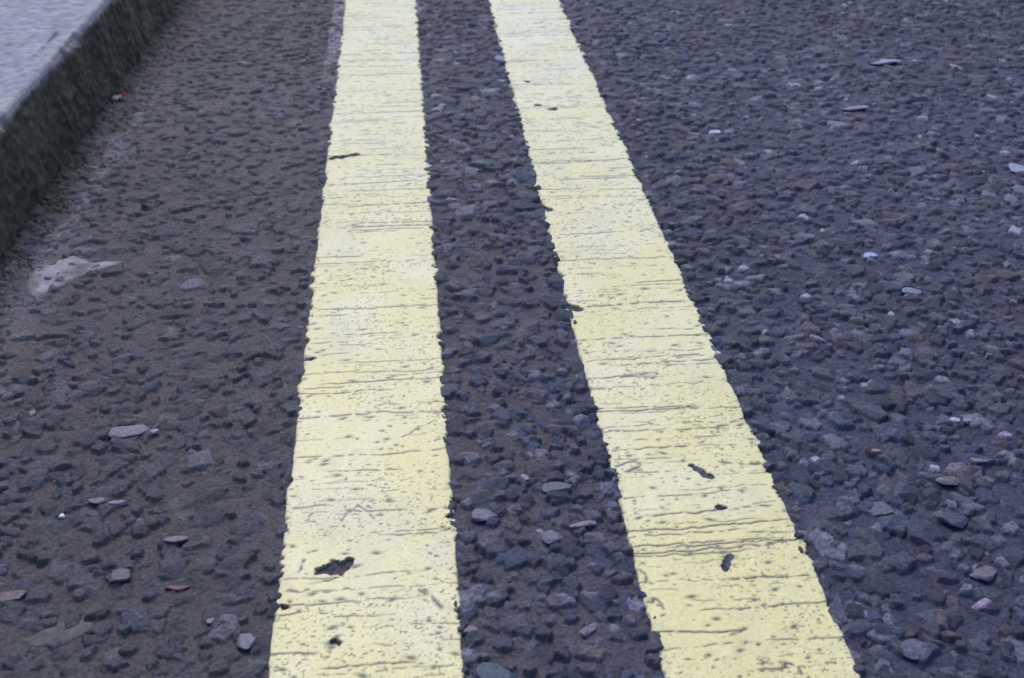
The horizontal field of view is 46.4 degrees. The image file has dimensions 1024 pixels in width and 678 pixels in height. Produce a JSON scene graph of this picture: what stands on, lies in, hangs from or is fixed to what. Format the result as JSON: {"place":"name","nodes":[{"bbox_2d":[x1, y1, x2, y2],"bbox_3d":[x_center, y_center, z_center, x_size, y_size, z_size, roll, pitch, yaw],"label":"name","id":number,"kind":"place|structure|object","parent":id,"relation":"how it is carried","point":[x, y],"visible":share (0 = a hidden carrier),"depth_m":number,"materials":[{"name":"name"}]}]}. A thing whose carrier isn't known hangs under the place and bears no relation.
{"place":"outdoors","nodes":[
{"label":"outdoors","id":0,"kind":"place"},
{"bbox_2d":[0,0,1023,677],"bbox_3d":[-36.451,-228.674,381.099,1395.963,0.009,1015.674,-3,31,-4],"label":"road","id":1,"kind":"structure","parent":0,"point":[188,184],"depth_m":0.91,"materials":[{"name":"grey asphalt"}]},
{"bbox_2d":[0,590,27,601],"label":"stone chip","id":2,"kind":"object","parent":1,"relation":"on","point":[12,595],"visible":1,"depth_m":0.65,"materials":[{"name":"grey stone"}]},
{"bbox_2d":[29,410,35,416],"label":"stone chip","id":3,"kind":"object","parent":1,"relation":"on","point":[32,413],"visible":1,"depth_m":0.80,"materials":[{"name":"grey stone"}]},
{"bbox_2d":[19,619,93,647],"bbox_3d":[-0.240,0.156,0.631,0.039,0.004,0.020,-3,31,-4],"label":"cement smear","id":4,"kind":"object","parent":1,"relation":"on","point":[59,631],"visible":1,"depth_m":0.63},
{"bbox_2d":[26,256,124,298],"bbox_3d":[-0.361,-0.051,0.972,0.084,0.006,0.078,-3,31,-4],"label":"cement smear","id":5,"kind":"object","parent":1,"relation":"on","point":[37,285],"visible":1,"depth_m":0.97},
{"bbox_2d":[0,0,179,258],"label":"kerb stone","id":6,"kind":"object","parent":1,"relation":"on","point":[66,66],"visible":0.74,"depth_m":1.20,"materials":[{"name":"concrete"}]},
{"bbox_2d":[87,497,105,503],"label":"stone chip","id":7,"kind":"object","parent":1,"relation":"on","point":[99,500],"visible":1,"depth_m":0.72,"materials":[{"name":"grey stone"}]},
{"bbox_2d":[106,568,130,581],"bbox_3d":[-0.219,0.132,0.665,0.014,0.003,0.013,14,28,31],"label":"stone chip","id":8,"kind":"object","parent":1,"relation":"on","point":[120,575],"visible":1,"depth_m":0.66,"materials":[{"name":"grey stone"}]},
{"bbox_2d":[108,500,128,505],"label":"stone chip","id":9,"kind":"object","parent":1,"relation":"on","point":[122,502],"visible":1,"depth_m":0.72,"materials":[{"name":"grey stone"}]},
{"bbox_2d":[112,91,125,99],"bbox_3d":[-0.433,-0.268,1.318,0.010,0.007,0.014,27,40,37],"label":"litter scrap","id":10,"kind":"object","parent":1,"relation":"on","point":[120,94],"visible":1,"depth_m":1.32,"materials":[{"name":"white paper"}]},
{"bbox_2d":[108,424,148,437],"bbox_3d":[-0.252,0.061,0.784,0.028,0.003,0.013,-7,30,-12],"label":"stone chip","id":11,"kind":"object","parent":1,"relation":"on","point":[123,431],"visible":1,"depth_m":0.78,"materials":[{"name":"grey stone"}]},
{"bbox_2d":[150,429,158,433],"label":"stone chip","id":12,"kind":"object","parent":1,"relation":"on","point":[154,431],"visible":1,"depth_m":0.78,"materials":[{"name":"white stone"}]},
{"bbox_2d":[163,536,188,542],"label":"stone chip","id":13,"kind":"object","parent":1,"relation":"on","point":[173,539],"visible":1,"depth_m":0.69,"materials":[{"name":"stone"}]},
{"bbox_2d":[165,585,189,590],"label":"stone chip","id":14,"kind":"object","parent":1,"relation":"on","point":[176,587],"visible":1,"depth_m":0.66,"materials":[{"name":"stone"}]},
{"bbox_2d":[206,617,213,624],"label":"stone chip","id":15,"kind":"object","parent":1,"relation":"on","point":[209,621],"visible":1,"depth_m":0.63,"materials":[{"name":"grey stone"}]},
{"bbox_2d":[236,633,255,649],"bbox_3d":[-0.139,0.158,0.623,0.010,0.004,0.015,-14,26,-32],"label":"stone chip","id":16,"kind":"object","parent":1,"relation":"on","point":[245,641],"visible":1,"depth_m":0.62,"materials":[{"name":"grey stone"}]},
{"bbox_2d":[268,0,464,677],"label":"yellow line","id":17,"kind":"object","parent":1,"relation":"on","point":[369,494],"visible":1,"depth_m":0.80,"materials":[{"name":"yellow paint"}]},
{"bbox_2d":[463,625,478,633],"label":"stone chip","id":18,"kind":"object","parent":1,"relation":"on","point":[468,628],"visible":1,"depth_m":0.63,"materials":[{"name":"grey stone"}]},
{"bbox_2d":[471,508,497,521],"bbox_3d":[-0.017,0.105,0.710,0.016,0.004,0.012,4,31,7],"label":"stone chip","id":19,"kind":"object","parent":1,"relation":"on","point":[478,515],"visible":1,"depth_m":0.71,"materials":[{"name":"grey stone"}]},
{"bbox_2d":[475,662,516,677],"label":"stone chip","id":20,"kind":"object","parent":1,"relation":"on","point":[489,670],"visible":1,"depth_m":0.60,"materials":[{"name":"grey stone"}]},
{"bbox_2d":[521,474,529,480],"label":"stone chip","id":21,"kind":"object","parent":1,"relation":"on","point":[525,477],"visible":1,"depth_m":0.74,"materials":[{"name":"grey stone"}]},
{"bbox_2d":[541,530,562,544],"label":"stone chip","id":22,"kind":"object","parent":1,"relation":"on","point":[548,537],"visible":1,"depth_m":0.69,"materials":[{"name":"grey stone"}]},
{"bbox_2d":[542,482,571,492],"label":"stone chip","id":23,"kind":"object","parent":1,"relation":"on","point":[552,486],"visible":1,"depth_m":0.73,"materials":[{"name":"grey stone"}]},
{"bbox_2d":[570,520,596,527],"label":"stone chip","id":24,"kind":"object","parent":1,"relation":"on","point":[584,523],"visible":1,"depth_m":0.70,"materials":[{"name":"grey stone"}]},
{"bbox_2d":[580,622,597,636],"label":"stone chip","id":25,"kind":"object","parent":1,"relation":"on","point":[589,629],"visible":1,"depth_m":0.63,"materials":[{"name":"grey stone"}]},
{"bbox_2d":[488,0,859,677],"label":"yellow line","id":26,"kind":"object","parent":1,"relation":"on","point":[668,412],"visible":1,"depth_m":0.80,"materials":[{"name":"yellow paint"}]},
{"bbox_2d":[708,130,720,133],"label":"stone chip","id":27,"kind":"object","parent":1,"relation":"on","point":[714,131],"visible":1,"depth_m":1.24,"materials":[{"name":"white stone"}]},
{"bbox_2d":[842,105,869,110],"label":"stone chip","id":28,"kind":"object","parent":1,"relation":"on","point":[854,108],"visible":1,"depth_m":1.30,"materials":[{"name":"grey stone"}]},
{"bbox_2d":[863,252,877,258],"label":"stone chip","id":29,"kind":"object","parent":1,"relation":"on","point":[869,254],"visible":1,"depth_m":1.00,"materials":[{"name":"white stone"}]},
{"bbox_2d":[867,502,894,516],"bbox_3d":[0.220,0.103,0.717,0.019,0.004,0.013,-2,32,9],"label":"stone chip","id":30,"kind":"object","parent":1,"relation":"on","point":[877,509],"visible":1,"depth_m":0.71,"materials":[{"name":"grey stone"}]},
{"bbox_2d":[871,59,900,64],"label":"stone chip","id":31,"kind":"object","parent":1,"relation":"on","point":[885,61],"visible":1,"depth_m":1.44,"materials":[{"name":"grey stone"}]},
{"bbox_2d":[902,287,921,294],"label":"stone chip","id":32,"kind":"object","parent":1,"relation":"on","point":[907,290],"visible":1,"depth_m":0.94,"materials":[{"name":"grey stone"}]},
{"bbox_2d":[901,639,931,659],"bbox_3d":[0.208,0.161,0.617,0.016,0.003,0.014,21,37,31],"label":"stone chip","id":33,"kind":"object","parent":1,"relation":"on","point":[912,648],"visible":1,"depth_m":0.62,"materials":[{"name":"grey stone"}]},
{"bbox_2d":[935,476,959,484],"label":"stone chip","id":34,"kind":"object","parent":1,"relation":"on","point":[949,480],"visible":1,"depth_m":0.74,"materials":[{"name":"grey stone"}]},
{"bbox_2d":[936,512,968,528],"bbox_3d":[0.260,0.107,0.706,0.019,0.004,0.012,16,36,18],"label":"stone chip","id":35,"kind":"object","parent":1,"relation":"on","point":[958,520],"visible":1,"depth_m":0.70,"materials":[{"name":"grey stone"}]},
{"bbox_2d":[949,417,960,422],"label":"stone chip","id":36,"kind":"object","parent":1,"relation":"on","point":[954,419],"visible":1,"depth_m":0.79,"materials":[{"name":"white stone"}]},
{"bbox_2d":[963,418,972,423],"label":"stone chip","id":37,"kind":"object","parent":1,"relation":"on","point":[967,420],"visible":1,"depth_m":0.79,"materials":[{"name":"grey stone"}]},
{"bbox_2d":[970,457,988,463],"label":"stone chip","id":38,"kind":"object","parent":1,"relation":"on","point":[976,460],"visible":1,"depth_m":0.75,"materials":[{"name":"grey stone"}]},
{"bbox_2d":[971,598,991,609],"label":"stone chip","id":39,"kind":"object","parent":1,"relation":"on","point":[982,604],"visible":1,"depth_m":0.65,"materials":[{"name":"grey stone"}]},
{"bbox_2d":[969,566,996,581],"bbox_3d":[0.264,0.132,0.666,0.016,0.005,0.011,-10,32,-16],"label":"stone chip","id":40,"kind":"object","parent":1,"relation":"on","point":[986,573],"visible":1,"depth_m":0.67,"materials":[{"name":"grey stone"}]},
{"bbox_2d":[1009,163,1023,172],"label":"stone chip","id":41,"kind":"object","parent":1,"relation":"on","point":[1014,168],"visible":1,"depth_m":1.16,"materials":[{"name":"grey stone"}]}
]}

